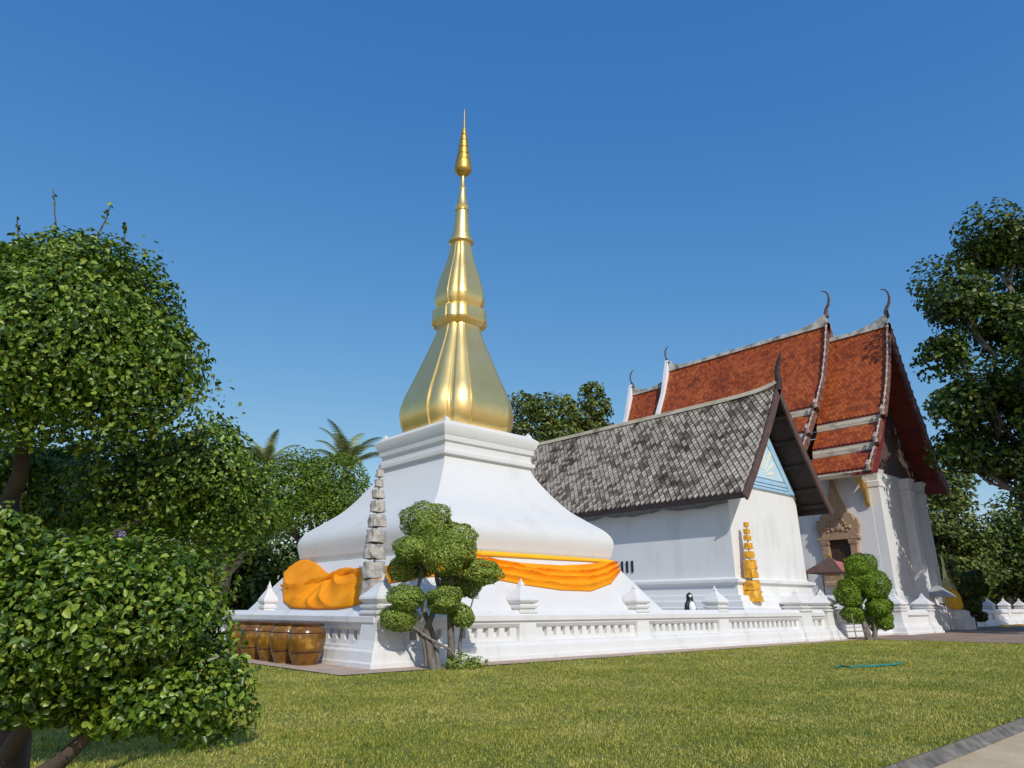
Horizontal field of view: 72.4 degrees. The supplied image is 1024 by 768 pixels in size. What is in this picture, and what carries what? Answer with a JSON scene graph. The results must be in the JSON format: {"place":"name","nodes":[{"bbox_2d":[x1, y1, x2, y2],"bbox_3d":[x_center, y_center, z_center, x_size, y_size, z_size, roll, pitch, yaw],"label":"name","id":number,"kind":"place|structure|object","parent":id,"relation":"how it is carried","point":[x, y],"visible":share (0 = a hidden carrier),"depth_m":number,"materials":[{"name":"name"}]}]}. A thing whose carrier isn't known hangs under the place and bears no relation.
{"place":"outdoors","nodes":[
{"label":"outdoors","id":0,"kind":"place"},
{"bbox_2d":[73,638,860,674],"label":"terrace","id":1,"kind":"structure","parent":0,"point":[331,669],"depth_m":17.26,"materials":[{"name":"grey concrete"}]},
{"bbox_2d":[226,621,243,655],"bbox_3d":[-7.571,7.147,19.660,0.904,0.945,0.904,15,-23,-40],"label":"clay jar","id":2,"kind":"object","parent":1,"relation":"on","point":[237,635],"visible":0.11,"depth_m":19.28,"materials":[{"name":"brown ceramic"}]},
{"bbox_2d":[239,621,273,658],"bbox_3d":[-6.861,6.871,18.795,0.904,0.945,0.904,15,-23,-40],"label":"clay jar","id":3,"kind":"object","parent":1,"relation":"on","point":[249,628],"visible":0.39,"depth_m":18.43,"materials":[{"name":"brown ceramic"}]},
{"bbox_2d":[255,622,273,660],"bbox_3d":[-6.176,6.657,18.127,0.904,0.945,0.904,15,-23,-40],"label":"clay jar","id":4,"kind":"object","parent":1,"relation":"on","point":[262,640],"visible":0.46,"depth_m":17.77,"materials":[{"name":"brown ceramic"}]},
{"bbox_2d":[269,622,305,662],"bbox_3d":[-5.571,6.425,17.402,0.904,0.945,0.904,15,-23,-40],"label":"clay jar","id":5,"kind":"object","parent":1,"relation":"on","point":[278,641],"visible":0.47,"depth_m":17.04,"materials":[{"name":"brown ceramic"}]},
{"bbox_2d":[287,623,325,665],"bbox_3d":[-4.921,6.214,16.742,0.904,0.945,0.904,15,-23,-40],"label":"clay jar","id":6,"kind":"object","parent":1,"relation":"on","point":[306,643],"visible":1,"depth_m":16.43,"materials":[{"name":"brown ceramic"}]},
{"bbox_2d":[210,573,848,668],"bbox_3d":[0.518,9.454,28.706,23.735,2.090,15.775,15,-23,-40],"label":"balustrade","id":7,"kind":"object","parent":1,"relation":"on","point":[364,639],"visible":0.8,"depth_m":20.01,"materials":[{"name":"white paint"}]},
{"bbox_2d":[0,0,1023,578],"label":"sky","id":8,"kind":"structure","parent":0,"point":[691,178],"materials":[{"name":"blue"}]},
{"bbox_2d":[30,639,1023,767],"bbox_3d":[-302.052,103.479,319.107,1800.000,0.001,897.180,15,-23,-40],"label":"lawn","id":9,"kind":"structure","parent":0,"point":[265,764],"depth_m":8.81,"materials":[{"name":"plant"}]},
{"bbox_2d":[0,188,282,767],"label":"clipped shrub","id":10,"kind":"object","parent":9,"relation":"on","point":[77,325],"visible":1,"depth_m":4.05,"materials":[{"name":"green plant"}]},
{"bbox_2d":[102,532,303,609],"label":"dark tree","id":11,"kind":"object","parent":9,"relation":"on","point":[262,569],"visible":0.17,"depth_m":43.64,"materials":[{"name":"green plant"}]},
{"bbox_2d":[244,429,300,464],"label":"palm tree","id":12,"kind":"object","parent":9,"relation":"on","point":[268,451],"visible":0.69,"depth_m":50.56,"materials":[{"name":"green plant"}]},
{"bbox_2d":[310,419,381,503],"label":"palm tree","id":13,"kind":"object","parent":9,"relation":"on","point":[343,443],"visible":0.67,"depth_m":47.38,"materials":[{"name":"green plant"}]},
{"bbox_2d":[379,500,504,669],"bbox_3d":[-1.671,4.577,16.027,2.539,3.863,2.048,9,-20,-25],"label":"topiary tree","id":14,"kind":"object","parent":9,"relation":"on","point":[433,544],"visible":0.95,"depth_m":15.70,"materials":[{"name":"green plant"}]},
{"bbox_2d":[846,614,864,640],"bbox_3d":[14.410,10.191,29.305,1.093,1.053,0.126,8,-20,-25],"label":"plant stake","id":15,"kind":"object","parent":9,"relation":"on","point":[855,631],"visible":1,"depth_m":29.23,"materials":[{"name":"grey wood"}]},
{"bbox_2d":[832,552,894,639],"bbox_3d":[15.197,9.117,30.201,2.324,3.741,1.725,-13,-22,35],"label":"topiary tree","id":16,"kind":"object","parent":9,"relation":"on","point":[859,583],"visible":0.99,"depth_m":29.82,"materials":[{"name":"green plant"}]},
{"bbox_2d":[835,662,903,667],"bbox_3d":[8.318,6.484,16.143,2.592,0.043,0.392,9,-20,-25],"label":"garden hose","id":17,"kind":"object","parent":9,"relation":"on","point":[877,665],"visible":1,"depth_m":15.91,"materials":[{"name":"teal rubber"}]},
{"bbox_2d":[848,626,1023,643],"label":"plaza","id":18,"kind":"structure","parent":0,"point":[998,634],"depth_m":33.01,"materials":[{"name":"grey concrete"}]},
{"bbox_2d":[508,390,583,441],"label":"round tree","id":19,"kind":"object","parent":18,"relation":"on","point":[551,426],"visible":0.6,"depth_m":56.08,"materials":[{"name":"green plant"}]},
{"bbox_2d":[549,381,617,433],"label":"round tree","id":20,"kind":"object","parent":18,"relation":"on","point":[591,414],"visible":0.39,"depth_m":58.71,"materials":[{"name":"green plant"}]},
{"bbox_2d":[623,289,953,629],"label":"temple","id":21,"kind":"structure","parent":18,"relation":"on","point":[851,402],"depth_m":45.88,"materials":[{"name":"orange paint"}]},
{"bbox_2d":[816,480,860,585],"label":"window","id":22,"kind":"structure","parent":21,"relation":"in","point":[839,526],"depth_m":42.62,"materials":[{"name":"brown stone"}]},
{"bbox_2d":[806,550,845,595],"bbox_3d":[15.995,10.289,34.779,2.020,4.200,2.012,15,-23,-40],"label":"canopy","id":23,"kind":"object","parent":18,"relation":"on","point":[828,565],"visible":0.56,"depth_m":34.81,"materials":[{"name":"brown fabric"}]},
{"bbox_2d":[836,609,892,636],"bbox_3d":[16.441,11.434,33.501,7.100,1.240,0.600,15,-23,-40],"label":"fence","id":24,"kind":"object","parent":18,"relation":"on","point":[849,627],"visible":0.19,"depth_m":32.74,"materials":[{"name":"white paint"}]},
{"bbox_2d":[885,592,944,634],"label":"gate wall","id":25,"kind":"structure","parent":18,"relation":"on","point":[920,618],"depth_m":36.59,"materials":[{"name":"white paint"}]},
{"bbox_2d":[929,585,956,630],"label":"shelter","id":26,"kind":"object","parent":18,"relation":"on","point":[937,591],"visible":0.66,"depth_m":42.68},
{"bbox_2d":[941,554,976,629],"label":"stupa","id":27,"kind":"object","parent":18,"relation":"on","point":[964,619],"visible":0.67,"depth_m":44.23,"materials":[{"name":"white paint"}]},
{"bbox_2d":[906,197,1023,530],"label":"shade tree","id":28,"kind":"object","parent":18,"relation":"on","point":[995,394],"visible":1,"depth_m":41.83,"materials":[{"name":"green plant"}]},
{"bbox_2d":[926,466,1008,601],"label":"background tree","id":29,"kind":"object","parent":18,"relation":"on","point":[956,543],"visible":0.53,"depth_m":59.62,"materials":[{"name":"green plant"}]},
{"bbox_2d":[956,570,989,627],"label":"topiary tree","id":30,"kind":"object","parent":18,"relation":"on","point":[975,589],"visible":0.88,"depth_m":45.21,"materials":[{"name":"green plant"}]},
{"bbox_2d":[949,513,1023,608],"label":"background tree","id":31,"kind":"object","parent":18,"relation":"on","point":[998,553],"visible":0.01,"depth_m":77.75,"materials":[{"name":"green plant"}]},
{"bbox_2d":[954,598,1023,626],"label":"boundary wall","id":32,"kind":"structure","parent":18,"relation":"on","point":[1004,614],"depth_m":54.43,"materials":[{"name":"white paint"}]},
{"bbox_2d":[968,491,1023,608],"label":"background tree","id":33,"kind":"object","parent":18,"relation":"on","point":[1010,587],"visible":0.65,"depth_m":62.84,"materials":[{"name":"green plant"}]},
{"bbox_2d":[999,624,1023,626],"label":"painted kerb","id":34,"kind":"structure","parent":18,"relation":"on","point":[1011,625],"depth_m":50.57,"materials":[{"name":"yellow paint"}]},
{"bbox_2d":[935,732,1023,767],"bbox_3d":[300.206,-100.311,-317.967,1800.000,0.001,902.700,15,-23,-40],"label":"path","id":35,"kind":"structure","parent":0,"point":[1007,752],"depth_m":6.74,"materials":[{"name":"beige concrete"}]},
{"bbox_2d":[883,717,1023,767],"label":"kerb","id":36,"kind":"structure","parent":35,"relation":"on","point":[936,757],"depth_m":6.96,"materials":[{"name":"grey concrete"}]},
{"label":"courtyard","id":37,"kind":"structure","parent":0,"visible":0},
{"bbox_2d":[50,475,304,609],"bbox_3d":[-17.761,7.626,33.360,15.373,8.539,8.125,1,-18,-2],"label":"leafy tree","id":38,"kind":"object","parent":37,"relation":"on","point":[276,532],"visible":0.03,"depth_m":33.02,"materials":[{"name":"green plant"}]},
{"bbox_2d":[246,445,372,542],"bbox_3d":[-11.293,8.146,37.040,7.785,9.795,6.053,4,-18,-11],"label":"leafy tree","id":39,"kind":"object","parent":37,"relation":"on","point":[309,482],"visible":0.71,"depth_m":36.73,"materials":[{"name":"green plant"}]},
{"bbox_2d":[359,461,386,596],"bbox_3d":[-3.529,4.466,17.975,0.614,5.050,0.626,15,-23,-40],"label":"tiered umbrella","id":40,"kind":"object","parent":37,"relation":"on","point":[372,571],"visible":0.89,"depth_m":17.96,"materials":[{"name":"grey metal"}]},
{"bbox_2d":[249,109,661,639],"bbox_3d":[-2.032,-1.461,26.719,10.200,21.670,10.200,15,-23,-40],"label":"stupa","id":41,"kind":"object","parent":37,"relation":"on","point":[461,450],"visible":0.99,"depth_m":23.71,"materials":[{"name":"paint"}]},
{"bbox_2d":[280,560,415,609],"bbox_3d":[-5.333,5.936,21.091,1.147,1.633,8.392,14,-23,-37],"label":"cloth wrap","id":42,"kind":"object","parent":41,"relation":"attached to","point":[307,584],"visible":0.74,"depth_m":21.23,"materials":[{"name":"orange fabric"}]},
{"bbox_2d":[424,556,620,590],"bbox_3d":[0.707,5.654,20.981,8.260,1.025,0.803,15,-23,-40],"label":"draped cloth","id":43,"kind":"object","parent":41,"relation":"attached to","point":[588,577],"visible":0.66,"depth_m":21.43,"materials":[{"name":"orange fabric"}]},
{"bbox_2d":[474,550,612,561],"bbox_3d":[0.577,5.301,21.498,7.780,0.180,0.158,15,-23,-40],"label":"cloth band","id":44,"kind":"object","parent":41,"relation":"attached to","point":[515,555],"visible":0.73,"depth_m":21.57,"materials":[{"name":"yellow fabric"}]},
{"bbox_2d":[530,351,833,609],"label":"chapel","id":45,"kind":"structure","parent":37,"relation":"on","point":[669,503],"depth_m":32.45,"materials":[{"name":"white paint"}]},
{"bbox_2d":[684,592,696,609],"bbox_3d":[6.475,8.464,25.203,0.613,1.840,0.495,15,-23,-40],"label":"penguin statue","id":46,"kind":"object","parent":37,"relation":"on","point":[690,604],"visible":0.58,"depth_m":25.23,"materials":[{"name":"white paint"}]},
{"bbox_2d":[743,522,763,601],"bbox_3d":[9.855,8.064,28.777,0.773,4.780,0.758,15,-23,-40],"label":"tiered umbrella","id":47,"kind":"object","parent":37,"relation":"on","point":[752,589],"visible":0.98,"depth_m":28.70,"materials":[{"name":"gold metal"}]}
]}

